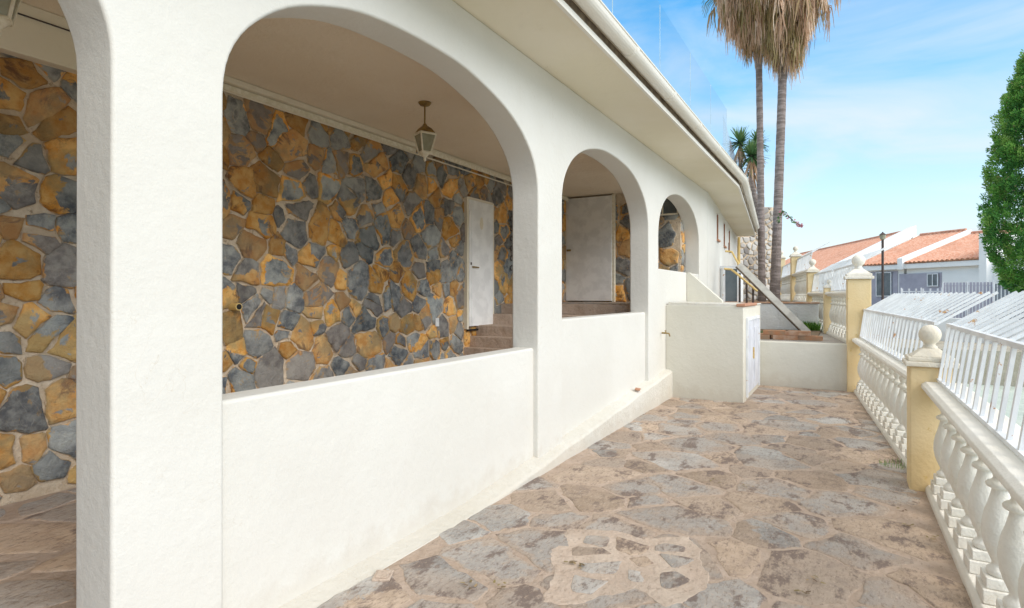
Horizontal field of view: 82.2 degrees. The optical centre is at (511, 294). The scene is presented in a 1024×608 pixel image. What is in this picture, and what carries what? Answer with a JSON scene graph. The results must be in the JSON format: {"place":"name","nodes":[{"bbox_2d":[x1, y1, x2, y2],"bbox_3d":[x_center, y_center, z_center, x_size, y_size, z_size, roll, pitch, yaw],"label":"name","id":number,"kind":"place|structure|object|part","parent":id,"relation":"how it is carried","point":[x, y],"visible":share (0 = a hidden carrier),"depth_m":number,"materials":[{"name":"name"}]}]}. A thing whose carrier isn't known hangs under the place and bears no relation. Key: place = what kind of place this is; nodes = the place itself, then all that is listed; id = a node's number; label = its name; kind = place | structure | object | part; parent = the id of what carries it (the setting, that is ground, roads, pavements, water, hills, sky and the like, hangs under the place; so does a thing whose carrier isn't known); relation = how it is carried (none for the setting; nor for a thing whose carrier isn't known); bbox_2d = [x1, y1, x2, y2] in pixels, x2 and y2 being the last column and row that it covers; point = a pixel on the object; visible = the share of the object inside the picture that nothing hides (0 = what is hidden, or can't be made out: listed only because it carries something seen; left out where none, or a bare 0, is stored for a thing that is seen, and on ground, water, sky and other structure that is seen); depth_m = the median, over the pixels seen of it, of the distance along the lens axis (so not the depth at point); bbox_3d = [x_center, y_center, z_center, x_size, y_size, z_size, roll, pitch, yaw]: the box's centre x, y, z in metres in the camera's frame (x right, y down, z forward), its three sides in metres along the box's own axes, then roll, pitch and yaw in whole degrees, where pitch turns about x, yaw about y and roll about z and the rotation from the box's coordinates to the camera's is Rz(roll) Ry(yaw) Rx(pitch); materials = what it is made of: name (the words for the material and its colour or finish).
{"place":"outdoors","nodes":[
{"label":"outdoors","id":0,"kind":"place"},
{"bbox_2d":[386,385,971,607],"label":"terrace floor","id":1,"kind":"structure","parent":0,"point":[921,514],"depth_m":3.98,"materials":[{"name":"beige stone"}]},
{"bbox_2d":[0,0,759,607],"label":"arcaded house","id":2,"kind":"structure","parent":1,"relation":"on","point":[290,316],"depth_m":4.33,"materials":[{"name":"paint"}]},
{"bbox_2d":[0,0,21,36],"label":"hanging lantern","id":3,"kind":"object","parent":2,"relation":"hanging from","point":[9,9],"visible":1,"depth_m":3.04,"materials":[{"name":"beige metal"}]},
{"bbox_2d":[413,100,436,161],"bbox_3d":[-0.916,-1.710,6.159,0.196,0.620,0.196,0,0,-35],"label":"hanging lantern","id":4,"kind":"object","parent":2,"relation":"hanging from","point":[424,135],"visible":1,"depth_m":6.12,"materials":[{"name":"beige glass"}]},
{"bbox_2d":[463,197,493,330],"bbox_3d":[-0.497,-0.475,9.249,0.146,2.050,0.790,0,0,30],"label":"door","id":5,"kind":"structure","parent":2,"relation":"in","point":[478,258],"depth_m":9.15,"materials":[{"name":"white wood"}]},
{"bbox_2d":[565,194,615,301],"bbox_3d":[1.575,-0.935,11.937,1.075,2.150,0.110,0,0,30],"label":"door","id":6,"kind":"structure","parent":2,"relation":"in","point":[590,232],"depth_m":11.88,"materials":[{"name":"white wood"}]},
{"bbox_2d":[660,198,678,215],"bbox_3d":[2.763,-1.735,11.301,0.880,0.430,0.048,0,0,30],"label":"window","id":7,"kind":"structure","parent":2,"relation":"in","point":[668,208],"depth_m":11.18,"materials":[{"name":"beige glass"}]},
{"bbox_2d":[717,215,720,241],"bbox_3d":[4.879,-1.610,14.083,0.207,0.660,0.490,0,0,24],"label":"slit window","id":8,"kind":"structure","parent":2,"relation":"in","point":[718,240],"depth_m":14.26,"materials":[{"name":"tile"}]},
{"bbox_2d":[724,243,757,302],"bbox_3d":[5.095,-0.188,13.064,0.705,1.976,0.206,0,0,18],"label":"handrail","id":9,"kind":"object","parent":2,"relation":"attached to","point":[743,279],"visible":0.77,"depth_m":13.07,"materials":[{"name":"metal"}]},
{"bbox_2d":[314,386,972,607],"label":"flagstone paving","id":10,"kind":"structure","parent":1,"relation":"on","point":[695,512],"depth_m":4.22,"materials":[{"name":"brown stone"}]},
{"bbox_2d":[372,570,393,581],"bbox_3d":[-0.730,1.585,3.320,0.100,0.018,0.120,0,0,1],"label":"drain cover","id":11,"kind":"object","parent":10,"relation":"on","point":[382,576],"visible":1,"depth_m":3.29,"materials":[{"name":"beige stone"}]},
{"bbox_2d":[541,529,710,604],"bbox_3d":[0.668,1.595,3.474,0.945,0.006,1.021,0,0,8],"label":"cement patch","id":12,"kind":"object","parent":10,"relation":"on","point":[558,588],"visible":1,"depth_m":3.38,"materials":[{"name":"beige concrete"}]},
{"bbox_2d":[571,535,693,594],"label":"patch flagstones","id":13,"kind":"object","parent":12,"relation":"on","point":[669,579],"visible":1,"depth_m":3.48,"materials":[{"name":"grey stone"}]},
{"bbox_2d":[460,478,938,593],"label":"dry leaves","id":14,"kind":"object","parent":10,"relation":"on","point":[475,585],"visible":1,"depth_m":3.28,"materials":[{"name":"brown plant"}]},
{"bbox_2d":[666,301,760,402],"bbox_3d":[3.422,0.865,9.795,1.190,1.509,2.020,0,0,29],"label":"utility cupboard","id":15,"kind":"object","parent":10,"relation":"on","point":[712,351],"visible":0.97,"depth_m":8.94,"materials":[{"name":"paint"}]},
{"bbox_3d":[3.741,0.955,9.189,0.037,1.110,0.640,0,0,30],"label":"cupboard door","id":16,"kind":"part","parent":15,"relation":"part of","materials":[{"name":"white wood"}]},
{"bbox_3d":[4.071,0.955,9.789,0.020,1.110,0.670,0,0,30],"label":"cupboard door","id":17,"kind":"part","parent":15,"relation":"part of","materials":[{"name":"white wood"}]},
{"bbox_2d":[879,458,905,468],"bbox_3d":[3.610,1.571,5.479,0.329,0.054,0.306,0,0,29],"label":"weed clump","id":18,"kind":"object","parent":10,"relation":"on","point":[894,463],"visible":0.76,"depth_m":5.50,"materials":[{"name":"green plant"}]},
{"bbox_2d":[760,340,846,390],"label":"wall","id":19,"kind":"structure","parent":1,"relation":"on","point":[815,365],"depth_m":10.07,"materials":[{"name":"white paint"}]},
{"bbox_2d":[843,255,873,391],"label":"balustrade pillar","id":20,"kind":"structure","parent":1,"relation":"on","point":[858,278],"depth_m":9.61,"materials":[{"name":"yellow paint"}]},
{"bbox_2d":[852,338,906,468],"bbox_3d":[4.631,1.165,7.271,0.290,0.930,5.075,0,0,25],"label":"balustrade","id":21,"kind":"object","parent":1,"relation":"on","point":[880,391],"visible":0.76,"depth_m":6.83,"materials":[{"name":"paint"}]},
{"bbox_2d":[859,291,997,362],"bbox_3d":[4.821,0.331,7.182,0.500,0.722,5.075,0,0,25],"label":"security fence","id":22,"kind":"object","parent":21,"relation":"on","point":[901,306],"visible":0.97,"depth_m":6.53,"materials":[{"name":"white metal"}]},
{"bbox_2d":[902,325,959,491],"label":"balustrade pillar","id":23,"kind":"structure","parent":1,"relation":"on","point":[923,363],"depth_m":4.78,"materials":[{"name":"yellow paint"}]},
{"bbox_2d":[921,382,1023,607],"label":"balustrade","id":24,"kind":"object","parent":1,"relation":"on","point":[974,491],"visible":1,"depth_m":3.21,"materials":[{"name":"paint"}]},
{"bbox_2d":[937,291,1023,460],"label":"security fence","id":25,"kind":"object","parent":24,"relation":"on","point":[1003,340],"visible":1,"depth_m":3.44,"materials":[{"name":"white metal"}]},
{"bbox_2d":[743,300,789,301],"bbox_3d":[10.201,0.660,22.498,2.800,0.880,18.790,0,0,29],"label":"bed","id":26,"kind":"object","parent":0,"point":[757,301],"depth_m":19.66,"materials":[{"name":"soil"}]},
{"bbox_2d":[720,266,742,301],"bbox_3d":[5.543,0.040,14.768,0.460,1.520,0.710,0,0,29],"label":"glazed door","id":27,"kind":"structure","parent":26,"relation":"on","point":[729,285],"depth_m":14.49,"materials":[{"name":"white glass"}]},
{"bbox_2d":[722,126,769,217],"bbox_3d":[8.424,-2.826,21.032,1.705,6.453,2.077,0,0,29],"label":"yucca tree","id":28,"kind":"object","parent":26,"relation":"on","point":[751,152],"visible":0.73,"depth_m":20.77,"materials":[{"name":"green plant"}]},
{"bbox_2d":[701,0,832,301],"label":"palm tree","id":29,"kind":"object","parent":26,"relation":"on","point":[742,41],"visible":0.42,"depth_m":19.48,"materials":[{"name":"brown plant"}]},
{"bbox_2d":[780,251,785,295],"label":"balustrade pillar","id":30,"kind":"structure","parent":26,"relation":"on","point":[783,258],"depth_m":23.86,"materials":[{"name":"yellow paint"}]},
{"bbox_2d":[718,0,849,300],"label":"palm tree","id":31,"kind":"object","parent":26,"relation":"on","point":[783,37],"visible":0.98,"depth_m":18.16,"materials":[{"name":"brown plant"}]},
{"bbox_2d":[776,210,802,259],"bbox_3d":[8.040,-1.637,16.997,0.794,1.638,0.173,0,0,0],"label":"flowering twig","id":32,"kind":"object","parent":31,"relation":"attached to","point":[780,213],"visible":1,"depth_m":16.99,"materials":[{"name":"pink plant"}]},
{"bbox_2d":[780,275,789,300],"bbox_3d":[10.102,-0.215,21.484,0.290,0.930,5.093,0,0,20],"label":"balustrade","id":33,"kind":"object","parent":26,"relation":"on","point":[785,289],"visible":0.6,"depth_m":21.56,"materials":[{"name":"paint"}]},
{"bbox_2d":[781,252,808,277],"bbox_3d":[10.299,-1.049,21.410,0.500,0.722,5.093,0,0,20],"label":"security fence","id":34,"kind":"object","parent":33,"relation":"on","point":[786,270],"visible":0.44,"depth_m":22.06,"materials":[{"name":"white metal"}]},
{"bbox_2d":[789,246,801,301],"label":"balustrade pillar","id":35,"kind":"structure","parent":26,"relation":"on","point":[795,255],"depth_m":18.85,"materials":[{"name":"yellow paint"}]},
{"bbox_2d":[792,270,805,301],"bbox_3d":[8.543,-0.215,17.225,0.290,0.930,3.406,0,0,20],"label":"balustrade","id":36,"kind":"object","parent":26,"relation":"on","point":[800,288],"visible":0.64,"depth_m":17.23,"materials":[{"name":"paint"}]},
{"bbox_2d":[795,242,829,272],"bbox_3d":[8.740,-1.049,17.153,0.500,0.722,3.406,0,0,20],"label":"security fence","id":37,"kind":"object","parent":36,"relation":"on","point":[802,264],"visible":0.91,"depth_m":17.01,"materials":[{"name":"white metal"}]},
{"bbox_2d":[805,259,819,301],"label":"balustrade pillar","id":38,"kind":"structure","parent":26,"relation":"on","point":[811,271],"depth_m":15.36,"materials":[{"name":"yellow paint"}]},
{"bbox_2d":[760,332,843,342],"bbox_3d":[6.137,1.468,13.091,2.610,1.265,5.969,0,0,29],"label":"raised bed","id":39,"kind":"object","parent":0,"point":[827,338],"depth_m":10.75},
{"bbox_2d":[760,334,770,338],"bbox_3d":[4.698,0.792,11.187,0.420,0.080,0.200,0,0,32],"label":"clay brick","id":40,"kind":"object","parent":39,"relation":"on","point":[764,336],"visible":0.34,"depth_m":11.05,"materials":[{"name":"brick"}]},
{"bbox_2d":[741,302,819,329],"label":"retaining wall","id":41,"kind":"structure","parent":39,"relation":"on","point":[772,316],"depth_m":13.58,"materials":[{"name":"paint"}]},
{"bbox_2d":[773,335,797,339],"bbox_3d":[5.107,0.792,10.956,0.426,0.080,0.213,0,0,29],"label":"clay brick","id":42,"kind":"object","parent":39,"relation":"on","point":[785,337],"visible":0.86,"depth_m":10.88,"materials":[{"name":"brick"}]},
{"bbox_2d":[763,330,785,334],"bbox_3d":[4.984,0.707,11.083,0.420,0.080,0.200,0,0,32],"label":"clay brick","id":43,"kind":"object","parent":42,"relation":"on","point":[774,332],"visible":0.89,"depth_m":11.00,"materials":[{"name":"brick"}]},
{"bbox_2d":[760,329,820,335],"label":"soil","id":44,"kind":"structure","parent":39,"relation":"on","point":[815,333],"depth_m":12.84,"materials":[{"name":"brown soil"}]},
{"bbox_2d":[735,263,810,330],"bbox_3d":[5.406,0.062,12.214,1.464,1.528,0.143,0,0,39],"label":"leaning board","id":45,"kind":"object","parent":44,"relation":"on","point":[768,294],"visible":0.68,"depth_m":12.20,"materials":[{"name":"grey wood"}]},
{"bbox_2d":[798,336,822,340],"bbox_3d":[5.480,0.792,10.802,0.420,0.080,0.200,0,0,33],"label":"clay brick","id":46,"kind":"object","parent":39,"relation":"on","point":[815,338],"visible":0.76,"depth_m":10.70,"materials":[{"name":"brick"}]},
{"bbox_2d":[785,330,810,335],"bbox_3d":[5.309,0.707,10.887,0.420,0.080,0.200,0,0,27],"label":"clay brick","id":47,"kind":"object","parent":46,"relation":"on","point":[798,333],"visible":1,"depth_m":10.79,"materials":[{"name":"brick"}]},
{"bbox_2d":[803,321,821,330],"bbox_3d":[6.763,0.698,13.287,0.529,0.264,0.571,0,0,-7],"label":"weed clump","id":48,"kind":"object","parent":39,"relation":"on","point":[811,326],"visible":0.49,"depth_m":13.15,"materials":[{"name":"green plant"}]},
{"bbox_2d":[807,292,822,331],"bbox_3d":[7.385,0.395,14.020,0.290,0.930,2.838,0,0,20],"label":"balustrade","id":49,"kind":"object","parent":39,"relation":"on","point":[817,296],"visible":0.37,"depth_m":13.83,"materials":[{"name":"paint"}]},
{"bbox_2d":[811,259,851,291],"bbox_3d":[7.582,-0.439,13.948,0.500,0.722,2.838,0,0,20],"label":"security fence","id":50,"kind":"object","parent":49,"relation":"on","point":[827,270],"visible":0.86,"depth_m":13.94,"materials":[{"name":"white metal"}]},
{"bbox_2d":[822,280,834,333],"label":"balustrade pillar","id":51,"kind":"structure","parent":39,"relation":"on","point":[827,301],"depth_m":12.58,"materials":[{"name":"yellow paint"}]},
{"bbox_2d":[825,291,845,342],"bbox_3d":[6.327,0.395,11.226,0.290,0.930,2.847,0,0,22],"label":"balustrade","id":52,"kind":"object","parent":39,"relation":"on","point":[837,325],"visible":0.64,"depth_m":11.36,"materials":[{"name":"paint"}]},
{"bbox_2d":[830,247,886,290],"bbox_3d":[6.522,-0.439,11.148,0.500,0.722,2.847,0,0,22],"label":"security fence","id":53,"kind":"object","parent":52,"relation":"on","point":[849,265],"visible":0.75,"depth_m":11.32,"materials":[{"name":"white metal"}]},
{"bbox_2d":[601,0,1023,259],"label":"sky","id":54,"kind":"structure","parent":0,"point":[888,125],"materials":[{"name":"blue"}]},
{"bbox_2d":[876,337,1023,386],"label":"street","id":55,"kind":"structure","parent":0,"point":[939,344],"depth_m":19.00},
{"bbox_2d":[785,225,916,290],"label":"neighbour house","id":56,"kind":"structure","parent":55,"relation":"on","point":[825,257],"depth_m":56.52,"materials":[{"name":"tile"}]},
{"bbox_2d":[879,232,885,315],"bbox_3d":[16.427,-0.447,26.000,0.300,4.694,0.300,0,0,29],"label":"street lamp","id":57,"kind":"object","parent":55,"relation":"on","point":[882,235],"visible":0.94,"depth_m":25.96,"materials":[{"name":"metal"}]},
{"bbox_2d":[862,228,966,315],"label":"neighbour house","id":58,"kind":"structure","parent":55,"relation":"on","point":[895,280],"depth_m":46.99,"materials":[{"name":"tile"}]},
{"bbox_2d":[876,272,891,296],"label":"window","id":59,"kind":"structure","parent":58,"relation":"in","point":[887,275],"depth_m":46.87,"materials":[{"name":"grey glass"}]},
{"bbox_2d":[901,287,941,316],"bbox_3d":[22.845,0.745,32.748,0.126,2.310,1.981,0,0,-39],"label":"barred fence","id":60,"kind":"object","parent":55,"relation":"on","point":[920,291],"visible":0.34,"depth_m":32.70,"materials":[{"name":"white metal"}]},
{"bbox_2d":[871,316,1023,343],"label":"street wall","id":61,"kind":"structure","parent":55,"relation":"on","point":[942,327],"depth_m":22.97,"materials":[{"name":"white paint"}]},
{"bbox_2d":[897,230,1023,319],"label":"neighbour house","id":62,"kind":"structure","parent":55,"relation":"on","point":[960,257],"depth_m":42.12,"materials":[{"name":"paint"}]},
{"bbox_2d":[927,273,938,286],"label":"window","id":63,"kind":"structure","parent":62,"relation":"in","point":[932,278],"depth_m":42.83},
{"bbox_2d":[942,281,993,318],"bbox_3d":[23.486,0.601,30.248,0.126,2.598,2.115,0,0,-43],"label":"slatted fence","id":64,"kind":"object","parent":55,"relation":"on","point":[958,285],"visible":0.4,"depth_m":30.20,"materials":[{"name":"grey metal"}]},
{"bbox_2d":[994,283,1023,319],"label":"slatted fence","id":65,"kind":"object","parent":55,"relation":"on","point":[999,291],"visible":0.16,"depth_m":27.85,"materials":[{"name":"metal"}]},
{"bbox_2d":[962,383,1023,426],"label":"court","id":66,"kind":"object","parent":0,"point":[1020,414],"depth_m":16.27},
{"bbox_2d":[976,49,1023,292],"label":"cypress tree","id":67,"kind":"object","parent":66,"relation":"on","point":[1002,186],"visible":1,"depth_m":10.53,"materials":[{"name":"green plant"}]},
{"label":"hillside","id":68,"kind":"structure","parent":0,"visible":0},
{"bbox_2d":[684,207,772,299],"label":"rubble wall","id":69,"kind":"structure","parent":68,"relation":"on","point":[748,252],"depth_m":25.17,"materials":[{"name":"beige stone"}]}
]}

